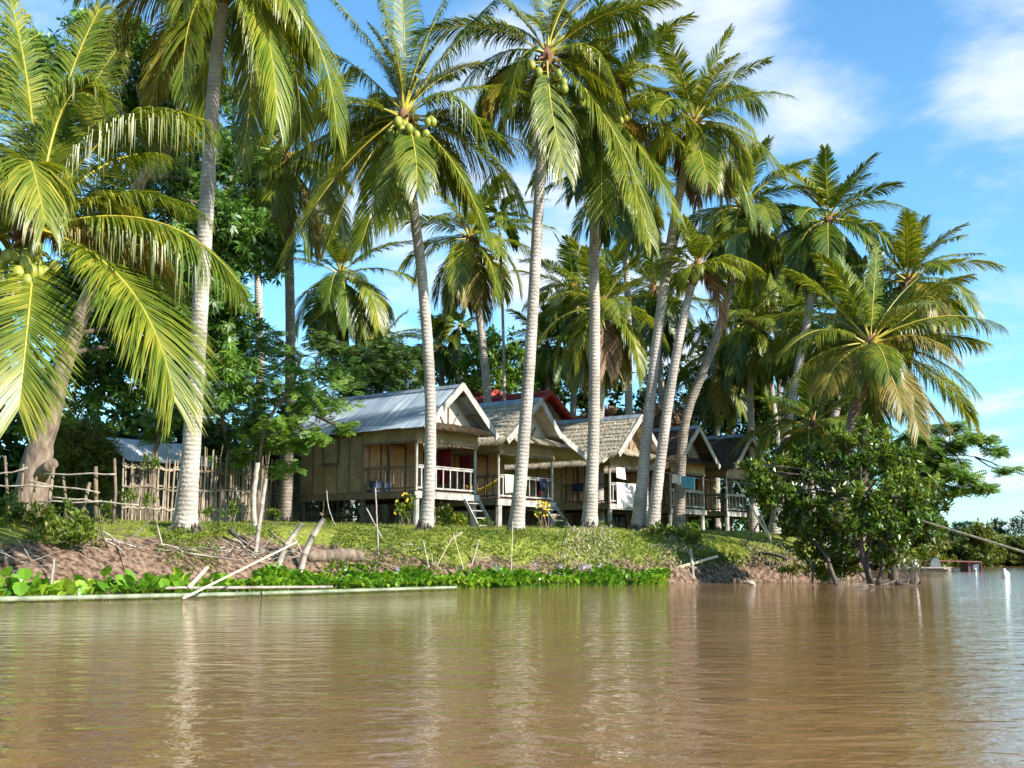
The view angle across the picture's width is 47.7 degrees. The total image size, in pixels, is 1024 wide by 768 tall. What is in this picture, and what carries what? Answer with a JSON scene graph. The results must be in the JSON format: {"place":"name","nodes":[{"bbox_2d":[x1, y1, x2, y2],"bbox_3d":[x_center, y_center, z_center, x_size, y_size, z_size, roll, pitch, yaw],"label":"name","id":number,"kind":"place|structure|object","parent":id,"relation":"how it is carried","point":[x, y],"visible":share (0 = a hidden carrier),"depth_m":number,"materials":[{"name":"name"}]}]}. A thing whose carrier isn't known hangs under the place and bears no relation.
{"place":"outdoors","nodes":[
{"label":"outdoors","id":0,"kind":"place"},
{"bbox_2d":[0,518,1009,595],"bbox_3d":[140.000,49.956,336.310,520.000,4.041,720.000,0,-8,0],"label":"ground","id":1,"kind":"structure","parent":0,"point":[71,561],"depth_m":28.98,"materials":[{"name":"soil"}]},
{"bbox_2d":[0,528,58,570],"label":"driftwood","id":2,"kind":"object","parent":1,"relation":"on","point":[3,552],"visible":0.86,"depth_m":22.18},
{"bbox_2d":[0,488,103,555],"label":"bush","id":3,"kind":"object","parent":1,"relation":"on","point":[78,534],"visible":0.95,"depth_m":23.78,"materials":[{"name":"green plant"}]},
{"bbox_2d":[0,456,138,523],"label":"rail fence","id":4,"kind":"object","parent":1,"relation":"on","point":[95,501],"visible":0.82,"depth_m":26.87,"materials":[{"name":"brown wood"}]},
{"bbox_2d":[14,409,126,516],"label":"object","id":5,"kind":"object","parent":1,"relation":"on","point":[84,449],"visible":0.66,"depth_m":34.94,"materials":[{"name":"green plant"}]},
{"bbox_2d":[92,499,118,521],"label":"weed","id":6,"kind":"object","parent":1,"relation":"on","point":[102,507],"visible":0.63,"depth_m":27.83,"materials":[{"name":"green plant"}]},
{"bbox_2d":[0,0,254,445],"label":"coconut palm","id":7,"kind":"object","parent":1,"relation":"on","point":[39,170],"visible":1,"depth_m":22.19,"materials":[{"name":"green plant"}]},
{"bbox_2d":[118,488,138,520],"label":"weed","id":8,"kind":"object","parent":1,"relation":"on","point":[128,493],"visible":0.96,"depth_m":29.39,"materials":[{"name":"green plant"}]},
{"bbox_2d":[70,437,224,519],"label":"tin shed","id":9,"kind":"structure","parent":1,"relation":"on","point":[136,451],"depth_m":37.12,"materials":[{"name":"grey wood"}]},
{"bbox_2d":[48,503,247,564],"bbox_3d":[-7.646,3.387,24.517,3.881,1.735,2.109,8,-12,-43],"label":"driftwood","id":10,"kind":"object","parent":1,"relation":"on","point":[105,540],"visible":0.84,"depth_m":24.55,"materials":[{"name":"wood"}]},
{"bbox_2d":[138,453,161,519],"bbox_3d":[-10.298,2.963,32.959,0.630,2.046,0.738,0,-8,0],"label":"weed","id":11,"kind":"object","parent":1,"relation":"on","point":[154,459],"visible":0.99,"depth_m":32.96,"materials":[{"name":"green plant"}]},
{"bbox_2d":[141,491,159,520],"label":"weed","id":12,"kind":"object","parent":1,"relation":"on","point":[146,496],"visible":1,"depth_m":30.84,"materials":[{"name":"green plant"}]},
{"bbox_2d":[0,0,302,517],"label":"mango tree","id":13,"kind":"object","parent":1,"relation":"on","point":[226,328],"visible":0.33,"depth_m":32.13,"materials":[{"name":"green plant"}]},
{"bbox_2d":[131,392,216,519],"bbox_3d":[-10.700,2.224,37.034,2.724,4.622,3.200,4,-9,-24],"label":"acacia tree","id":14,"kind":"object","parent":1,"relation":"on","point":[149,423],"visible":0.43,"depth_m":35.99,"materials":[{"name":"green plant"}]},
{"bbox_2d":[61,0,350,533],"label":"coconut palm","id":15,"kind":"object","parent":1,"relation":"on","point":[261,33],"visible":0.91,"depth_m":28.62,"materials":[{"name":"green plant"}]},
{"bbox_2d":[121,445,300,521],"bbox_3d":[-8.741,3.272,37.201,1.306,2.633,9.777,-3,-9,21],"label":"bamboo fence","id":16,"kind":"object","parent":1,"relation":"on","point":[244,511],"visible":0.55,"depth_m":35.29,"materials":[{"name":"wood"}]},
{"bbox_2d":[167,336,278,519],"bbox_3d":[-9.753,1.408,39.716,3.043,6.896,4.096,-7,-11,39],"label":"acacia tree","id":17,"kind":"object","parent":1,"relation":"on","point":[212,440],"visible":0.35,"depth_m":39.20,"materials":[{"name":"green plant"}]},
{"bbox_2d":[220,499,239,521],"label":"weed","id":18,"kind":"object","parent":1,"relation":"on","point":[232,510],"visible":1,"depth_m":31.85,"materials":[{"name":"green plant"}]},
{"bbox_2d":[228,527,249,549],"bbox_3d":[-6.339,3.628,26.880,0.578,0.605,0.141,-3,-9,19],"label":"black root","id":19,"kind":"object","parent":1,"relation":"on","point":[231,530],"visible":0.94,"depth_m":26.86,"materials":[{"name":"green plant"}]},
{"bbox_2d":[194,530,305,563],"bbox_3d":[-5.963,3.781,26.663,1.294,0.778,3.412,-7,-11,40],"label":"driftwood","id":20,"kind":"object","parent":1,"relation":"on","point":[252,553],"visible":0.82,"depth_m":26.59,"materials":[{"name":"wood"}]},
{"bbox_2d":[251,462,259,525],"bbox_3d":[-6.526,2.848,29.391,0.198,1.724,0.221,3,-9,-17],"label":"forked post","id":21,"kind":"object","parent":1,"relation":"on","point":[253,496],"visible":0.95,"depth_m":29.36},
{"bbox_2d":[253,479,267,552],"bbox_3d":[-5.871,3.091,26.989,0.319,1.762,0.125,5,-10,-31],"label":"bamboo pole","id":22,"kind":"object","parent":1,"relation":"on","point":[260,515],"visible":0.89,"depth_m":26.95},
{"bbox_2d":[189,122,335,444],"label":"coconut palm","id":23,"kind":"object","parent":1,"relation":"on","point":[258,289],"visible":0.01,"depth_m":47.94,"materials":[{"name":"green plant"}]},
{"bbox_2d":[188,59,371,521],"bbox_3d":[-7.853,-3.123,39.555,7.877,15.909,7.640,0,-8,0],"label":"coconut palm","id":24,"kind":"object","parent":1,"relation":"on","point":[283,209],"visible":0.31,"depth_m":39.06,"materials":[{"name":"green plant"}]},
{"bbox_2d":[276,522,303,565],"bbox_3d":[-5.194,3.761,26.951,0.688,1.100,0.179,2,-9,-12],"label":"stake","id":25,"kind":"object","parent":1,"relation":"on","point":[291,537],"visible":0.71,"depth_m":26.92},
{"bbox_2d":[206,326,377,520],"bbox_3d":[-6.903,1.293,35.644,5.118,6.274,4.758,0,-8,0],"label":"acacia tree","id":26,"kind":"object","parent":1,"relation":"on","point":[337,376],"visible":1,"depth_m":35.04,"materials":[{"name":"green plant"}]},
{"bbox_2d":[298,517,325,571],"bbox_3d":[-4.746,3.813,27.356,0.685,1.328,0.210,4,-9,-23],"label":"stake","id":27,"kind":"object","parent":1,"relation":"on","point":[309,543],"visible":0.84,"depth_m":27.31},
{"bbox_2d":[251,212,417,522],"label":"coconut palm","id":28,"kind":"object","parent":1,"relation":"on","point":[340,306],"visible":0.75,"depth_m":50.12,"materials":[{"name":"green plant"}]},
{"bbox_2d":[307,543,363,561],"bbox_3d":[-4.337,4.118,28.202,1.522,0.510,0.427,5,-10,-30],"label":"rotten log","id":29,"kind":"object","parent":1,"relation":"on","point":[343,554],"visible":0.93,"depth_m":28.12,"materials":[{"name":"wood"}]},
{"bbox_2d":[300,328,423,522],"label":"acacia tree","id":30,"kind":"object","parent":1,"relation":"on","point":[386,351],"visible":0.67,"depth_m":47.01,"materials":[{"name":"green plant"}]},
{"bbox_2d":[348,310,422,392],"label":"coconut palm","id":31,"kind":"object","parent":1,"relation":"on","point":[398,332],"visible":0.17,"depth_m":64.96,"materials":[{"name":"green plant"}]},
{"bbox_2d":[306,500,469,524],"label":"bamboo fence","id":32,"kind":"object","parent":1,"relation":"on","point":[327,513],"visible":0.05,"depth_m":43.39,"materials":[{"name":"wood"}]},
{"bbox_2d":[294,382,498,526],"bbox_3d":[-4.002,2.611,38.669,6.654,4.843,3.775,-6,-10,37],"label":"stilt hut","id":33,"kind":"object","parent":1,"relation":"on","point":[387,441],"visible":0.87,"depth_m":37.87,"materials":[{"name":"brown wood"}]},
{"bbox_2d":[321,437,338,466],"bbox_3d":[-6.011,2.240,38.303,0.810,0.960,0.066,-6,-10,37],"label":"window","id":34,"kind":"structure","parent":33,"relation":"in","point":[330,455],"depth_m":38.28,"materials":[{"name":"brown wood"}]},
{"bbox_2d":[368,444,406,491],"bbox_3d":[-3.933,2.738,38.598,0.049,1.860,2.370,-6,-10,37],"label":"door","id":35,"kind":"structure","parent":33,"relation":"in","point":[398,456],"depth_m":38.70,"materials":[{"name":"brown wood"}]},
{"bbox_2d":[438,449,450,483],"bbox_3d":[-2.290,2.795,39.073,0.600,1.175,0.140,-6,-11,37],"label":"sarong","id":36,"kind":"object","parent":33,"relation":"hanging from","point":[444,457],"visible":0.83,"depth_m":39.09,"materials":[{"name":"red fabric"}]},
{"bbox_2d":[257,0,548,529],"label":"coconut palm","id":37,"kind":"object","parent":1,"relation":"on","point":[404,146],"visible":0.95,"depth_m":33.44,"materials":[{"name":"green plant"}]},
{"bbox_2d":[394,492,415,525],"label":"bush","id":38,"kind":"object","parent":1,"relation":"on","point":[407,505],"visible":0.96,"depth_m":34.61,"materials":[{"name":"green plant"}]},
{"bbox_2d":[0,516,827,564],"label":"grass","id":39,"kind":"structure","parent":1,"relation":"on","point":[265,523],"depth_m":32.45,"materials":[{"name":"plant"}]},
{"bbox_2d":[39,520,804,572],"bbox_3d":[-0.729,4.367,30.918,23.056,1.341,3.262,6,-10,-35],"label":"ground cover","id":40,"kind":"object","parent":1,"relation":"on","point":[344,539],"visible":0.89,"depth_m":30.53,"materials":[{"name":"green plant"}]},
{"bbox_2d":[391,303,485,387],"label":"coconut palm","id":41,"kind":"object","parent":1,"relation":"on","point":[445,359],"visible":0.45,"depth_m":61.94,"materials":[{"name":"green plant"}]},
{"bbox_2d":[434,501,468,526],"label":"bush","id":42,"kind":"object","parent":1,"relation":"on","point":[460,519],"visible":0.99,"depth_m":34.34,"materials":[{"name":"green plant"}]},
{"bbox_2d":[435,310,483,380],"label":"areca palm","id":43,"kind":"object","parent":1,"relation":"on","point":[454,341],"visible":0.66,"depth_m":61.33,"materials":[{"name":"green plant"}]},
{"bbox_2d":[384,170,558,402],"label":"coconut palm","id":44,"kind":"object","parent":1,"relation":"on","point":[467,278],"visible":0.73,"depth_m":50.70,"materials":[{"name":"green plant"}]},
{"bbox_2d":[366,388,584,526],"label":"tiled house","id":45,"kind":"structure","parent":1,"relation":"on","point":[558,410],"depth_m":51.08,"materials":[{"name":"red tile"}]},
{"bbox_2d":[0,323,954,552],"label":"undergrowth","id":46,"kind":"object","parent":1,"relation":"on","point":[125,427],"visible":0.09,"depth_m":59.00,"materials":[{"name":"green plant"}]},
{"bbox_2d":[387,397,586,526],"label":"stilt hut","id":47,"kind":"object","parent":1,"relation":"on","point":[550,442],"visible":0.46,"depth_m":40.72,"materials":[{"name":"brown wood"}]},
{"bbox_2d":[459,455,470,484],"bbox_3d":[-1.633,2.863,39.925,0.508,1.301,0.108,-6,-10,36],"label":"blanket","id":48,"kind":"object","parent":47,"relation":"hanging from","point":[465,462],"visible":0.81,"depth_m":39.91,"materials":[{"name":"red fabric"}]},
{"bbox_2d":[454,455,487,498],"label":"door","id":49,"kind":"structure","parent":47,"relation":"in","point":[481,464],"depth_m":41.69,"materials":[{"name":"brown wood"}]},
{"bbox_2d":[504,474,513,493],"bbox_3d":[-0.114,3.410,39.372,0.166,0.661,0.487,-6,-10,37],"label":"towel","id":50,"kind":"object","parent":47,"relation":"hanging from","point":[508,480],"visible":0.93,"depth_m":39.31,"materials":[{"name":"white fabric"}]},
{"bbox_2d":[453,324,539,395],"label":"leafy tree","id":51,"kind":"object","parent":1,"relation":"on","point":[472,381],"visible":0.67,"depth_m":58.50,"materials":[{"name":"green plant"}]},
{"bbox_2d":[470,194,532,400],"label":"areca palm","id":52,"kind":"object","parent":1,"relation":"on","point":[510,232],"visible":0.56,"depth_m":51.12,"materials":[{"name":"green plant"}]},
{"bbox_2d":[236,480,769,526],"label":"inland woods","id":53,"kind":"object","parent":1,"relation":"on","point":[747,504],"visible":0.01,"depth_m":111.83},
{"bbox_2d":[505,302,576,391],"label":"coconut palm","id":54,"kind":"object","parent":1,"relation":"on","point":[545,362],"visible":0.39,"depth_m":60.24,"materials":[{"name":"green plant"}]},
{"bbox_2d":[533,500,550,527],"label":"bush","id":55,"kind":"object","parent":1,"relation":"on","point":[543,508],"visible":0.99,"depth_m":35.95,"materials":[{"name":"yellow plant"}]},
{"bbox_2d":[409,0,682,533],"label":"coconut palm","id":56,"kind":"object","parent":1,"relation":"on","point":[543,121],"visible":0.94,"depth_m":34.64,"materials":[{"name":"green plant"}]},
{"bbox_2d":[517,231,633,416],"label":"coconut palm","id":57,"kind":"object","parent":1,"relation":"on","point":[570,262],"visible":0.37,"depth_m":60.40,"materials":[{"name":"green plant"}]},
{"bbox_2d":[504,414,666,526],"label":"stilt hut","id":58,"kind":"object","parent":1,"relation":"on","point":[619,441],"visible":0.41,"depth_m":46.33,"materials":[{"name":"brown wood"}]},
{"bbox_2d":[565,466,585,503],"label":"door","id":59,"kind":"structure","parent":58,"relation":"in","point":[580,471],"depth_m":47.28,"materials":[{"name":"brown wood"}]},
{"bbox_2d":[614,482,635,507],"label":"towel","id":60,"kind":"object","parent":58,"relation":"hanging from","point":[625,494],"visible":0.67,"depth_m":45.61,"materials":[{"name":"fabric"}]},
{"bbox_2d":[650,468,749,483],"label":"clothes line","id":61,"kind":"object","parent":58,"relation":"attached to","point":[712,480],"visible":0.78,"depth_m":40.94,"materials":[{"name":"fabric"}]},
{"bbox_2d":[681,476,694,489],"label":"towel","id":62,"kind":"object","parent":61,"relation":"hanging from","point":[688,482],"visible":1,"depth_m":43.06,"materials":[{"name":"blue fabric"}]},
{"bbox_2d":[507,235,696,526],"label":"coconut palm","id":63,"kind":"object","parent":1,"relation":"on","point":[615,358],"visible":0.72,"depth_m":47.10,"materials":[{"name":"green plant"}]},
{"bbox_2d":[512,0,711,527],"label":"coconut palm","id":64,"kind":"object","parent":1,"relation":"on","point":[638,141],"visible":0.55,"depth_m":36.29,"materials":[{"name":"green plant"}]},
{"bbox_2d":[544,125,697,524],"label":"coconut palm","id":65,"kind":"object","parent":1,"relation":"on","point":[622,223],"visible":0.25,"depth_m":53.13,"materials":[{"name":"green plant"}]},
{"bbox_2d":[573,404,681,427],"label":"dry hedge","id":66,"kind":"object","parent":1,"relation":"on","point":[609,411],"visible":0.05,"depth_m":53.20,"materials":[{"name":"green plant"}]},
{"bbox_2d":[573,425,721,529],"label":"stilt hut","id":67,"kind":"object","parent":1,"relation":"on","point":[701,457],"visible":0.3,"depth_m":50.48,"materials":[{"name":"brown wood"}]},
{"bbox_2d":[587,237,712,527],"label":"coconut palm","id":68,"kind":"object","parent":1,"relation":"on","point":[672,312],"visible":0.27,"depth_m":58.44,"materials":[{"name":"green plant"}]},
{"bbox_2d":[638,390,702,427],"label":"bare bush","id":69,"kind":"object","parent":1,"relation":"on","point":[680,400],"visible":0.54,"depth_m":51.39,"materials":[{"name":"green plant"}]},
{"bbox_2d":[646,520,705,544],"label":"bush","id":70,"kind":"object","parent":1,"relation":"on","point":[694,536],"visible":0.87,"depth_m":35.08,"materials":[{"name":"green plant"}]},
{"bbox_2d":[583,20,795,531],"bbox_3d":[5.654,-3.513,37.739,6.789,16.773,7.054,5,-10,-32],"label":"coconut palm","id":71,"kind":"object","parent":1,"relation":"on","point":[708,154],"visible":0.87,"depth_m":37.76,"materials":[{"name":"green plant"}]},
{"bbox_2d":[623,211,765,531],"bbox_3d":[5.679,-0.470,36.987,4.442,10.694,3.360,5,-10,-30],"label":"coconut palm","id":72,"kind":"object","parent":1,"relation":"on","point":[690,277],"visible":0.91,"depth_m":37.19,"materials":[{"name":"green plant"}]},
{"bbox_2d":[660,546,752,567],"bbox_3d":[5.714,5.300,34.286,3.615,0.988,0.868,5,-10,-31],"label":"bush","id":73,"kind":"object","parent":1,"relation":"on","point":[702,553],"visible":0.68,"depth_m":34.28,"materials":[{"name":"green plant"}]},
{"bbox_2d":[661,434,769,530],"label":"stilt hut","id":74,"kind":"object","parent":1,"relation":"on","point":[722,446],"visible":0.23,"depth_m":54.52,"materials":[{"name":"brown wood"}]},
{"bbox_2d":[687,478,711,510],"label":"door","id":75,"kind":"structure","parent":74,"relation":"in","point":[698,483],"depth_m":55.88,"materials":[{"name":"brown wood"}]},
{"bbox_2d":[665,318,775,530],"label":"coconut palm","id":76,"kind":"object","parent":1,"relation":"on","point":[718,405],"visible":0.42,"depth_m":59.55,"materials":[{"name":"green plant"}]},
{"bbox_2d":[680,315,790,530],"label":"coconut palm","id":77,"kind":"object","parent":1,"relation":"on","point":[730,481],"visible":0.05,"depth_m":61.75,"materials":[{"name":"green plant"}]},
{"bbox_2d":[662,134,828,528],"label":"coconut palm","id":78,"kind":"object","parent":1,"relation":"on","point":[748,245],"visible":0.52,"depth_m":47.42,"materials":[{"name":"green plant"}]},
{"bbox_2d":[682,276,820,532],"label":"coconut palm","id":79,"kind":"object","parent":1,"relation":"on","point":[742,350],"visible":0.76,"depth_m":55.04,"materials":[{"name":"green plant"}]},
{"bbox_2d":[705,222,817,449],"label":"coconut palm","id":80,"kind":"object","parent":1,"relation":"on","point":[771,388],"visible":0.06,"depth_m":60.17,"materials":[{"name":"green plant"}]},
{"bbox_2d":[726,539,814,573],"bbox_3d":[7.977,5.287,35.489,3.188,1.122,1.515,1,-8,-9],"label":"bush","id":81,"kind":"object","parent":1,"relation":"on","point":[757,558],"visible":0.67,"depth_m":35.31,"materials":[{"name":"green plant"}]},
{"bbox_2d":[723,234,833,420],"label":"coconut palm","id":82,"kind":"object","parent":1,"relation":"on","point":[779,388],"visible":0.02,"depth_m":64.47,"materials":[{"name":"green plant"}]},
{"bbox_2d":[747,280,840,517],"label":"coconut palm","id":83,"kind":"object","parent":1,"relation":"on","point":[793,328],"visible":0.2,"depth_m":55.01,"materials":[{"name":"green plant"}]},
{"bbox_2d":[731,366,899,539],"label":"coconut palm","id":84,"kind":"object","parent":1,"relation":"on","point":[799,437],"visible":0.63,"depth_m":42.90,"materials":[{"name":"green plant"}]},
{"bbox_2d":[777,559,855,583],"bbox_3d":[8.648,5.713,33.142,2.377,1.531,1.373,-5,-10,31],"label":"bush","id":85,"kind":"object","parent":1,"relation":"on","point":[820,571],"visible":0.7,"depth_m":33.07,"materials":[{"name":"green plant"}]},
{"bbox_2d":[773,308,883,553],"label":"coconut palm","id":86,"kind":"object","parent":1,"relation":"on","point":[844,410],"visible":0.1,"depth_m":51.66,"materials":[{"name":"green plant"}]},
{"bbox_2d":[738,143,923,533],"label":"coconut palm","id":87,"kind":"object","parent":1,"relation":"on","point":[827,237],"visible":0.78,"depth_m":46.65,"materials":[{"name":"green plant"}]},
{"bbox_2d":[780,255,934,546],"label":"coconut palm","id":88,"kind":"object","parent":1,"relation":"on","point":[826,323],"visible":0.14,"depth_m":50.21,"materials":[{"name":"green plant"}]},
{"bbox_2d":[758,243,1009,580],"bbox_3d":[11.544,0.898,36.193,7.690,10.947,6.396,-4,-9,27],"label":"coconut palm","id":89,"kind":"object","parent":1,"relation":"on","point":[878,369],"visible":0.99,"depth_m":36.18,"materials":[{"name":"green plant"}]},
{"bbox_2d":[883,541,930,579],"bbox_3d":[13.421,5.884,38.567,1.826,2.352,2.873,0,-8,0],"label":"bush","id":90,"kind":"object","parent":1,"relation":"on","point":[925,553],"visible":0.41,"depth_m":39.34,"materials":[{"name":"green plant"}]},
{"bbox_2d":[832,208,1007,572],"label":"coconut palm","id":91,"kind":"object","parent":1,"relation":"on","point":[912,255],"visible":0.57,"depth_m":45.20,"materials":[{"name":"green plant"}]},
{"bbox_2d":[864,514,1023,569],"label":"bank bushes","id":92,"kind":"object","parent":1,"relation":"on","point":[964,548],"visible":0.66,"depth_m":79.45,"materials":[{"name":"green plant"}]},
{"bbox_2d":[865,420,1023,579],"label":"acacia tree","id":93,"kind":"object","parent":1,"relation":"on","point":[949,468],"visible":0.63,"depth_m":37.98,"materials":[{"name":"green plant"}]},
{"bbox_2d":[884,509,1023,541],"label":"tree line","id":94,"kind":"object","parent":1,"relation":"on","point":[996,522],"visible":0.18,"depth_m":255.04,"materials":[{"name":"green plant"}]},
{"bbox_2d":[0,566,1023,767],"bbox_3d":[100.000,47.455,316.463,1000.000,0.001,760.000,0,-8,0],"label":"river water","id":95,"kind":"structure","parent":0,"point":[928,672],"depth_m":7.61,"materials":[{"name":"liquid"}]},
{"bbox_2d":[0,591,259,601],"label":"bamboo boom","id":96,"kind":"object","parent":95,"relation":"on","point":[98,597],"visible":1,"depth_m":20.43,"materials":[{"name":"wood"}]},
{"bbox_2d":[120,585,332,589],"bbox_3d":[-6.877,4.047,22.953,6.666,0.089,0.082,3,-9,-19],"label":"bamboo boom","id":97,"kind":"object","parent":95,"relation":"on","point":[249,587],"visible":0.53,"depth_m":23.47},
{"bbox_2d":[182,541,297,599],"bbox_3d":[-5.193,3.573,22.469,0.052,1.080,3.939,-3,-9,19],"label":"bamboo pole","id":98,"kind":"object","parent":95,"relation":"on","point":[219,580],"visible":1,"depth_m":22.11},
{"bbox_2d":[0,561,673,595],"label":"water hyacinth","id":99,"kind":"object","parent":95,"relation":"on","point":[497,577],"visible":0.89,"depth_m":26.81,"materials":[{"name":"green plant"}]},
{"bbox_2d":[260,586,456,595],"bbox_3d":[-3.040,4.312,24.180,0.096,0.096,5.275,-8,-11,42],"label":"bamboo boom","id":100,"kind":"object","parent":95,"relation":"on","point":[289,592],"visible":1,"depth_m":23.83,"materials":[{"name":"wood"}]},
{"bbox_2d":[791,532,837,584],"bbox_3d":[8.352,4.784,31.963,0.247,1.531,2.033,4,-9,-23],"label":"fallen branch","id":101,"kind":"object","parent":95,"relation":"on","point":[828,560],"visible":0.86,"depth_m":31.43,"materials":[{"name":"wood"}]},
{"bbox_2d":[734,413,947,584],"bbox_3d":[9.119,3.336,32.349,5.620,5.086,2.728,-6,-10,33],"label":"river shrub","id":102,"kind":"object","parent":95,"relation":"in","point":[856,517],"visible":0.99,"depth_m":31.93,"materials":[{"name":"green plant"}]},
{"bbox_2d":[891,554,921,584],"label":"sunken branch","id":103,"kind":"object","parent":95,"relation":"in","point":[897,582],"visible":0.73,"depth_m":30.71,"materials":[{"name":"brown plant"}]},
{"bbox_2d":[898,557,981,571],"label":"raft","id":104,"kind":"object","parent":95,"relation":"on","point":[934,565],"visible":0.4,"depth_m":54.63,"materials":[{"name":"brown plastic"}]},
{"bbox_2d":[922,520,1023,552],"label":"mooring pole","id":105,"kind":"object","parent":95,"relation":"on","point":[1005,546],"visible":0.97,"depth_m":28.45,"materials":[{"name":"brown wood"}]},
{"bbox_2d":[0,0,1023,535],"label":"sky","id":106,"kind":"structure","parent":0,"point":[936,87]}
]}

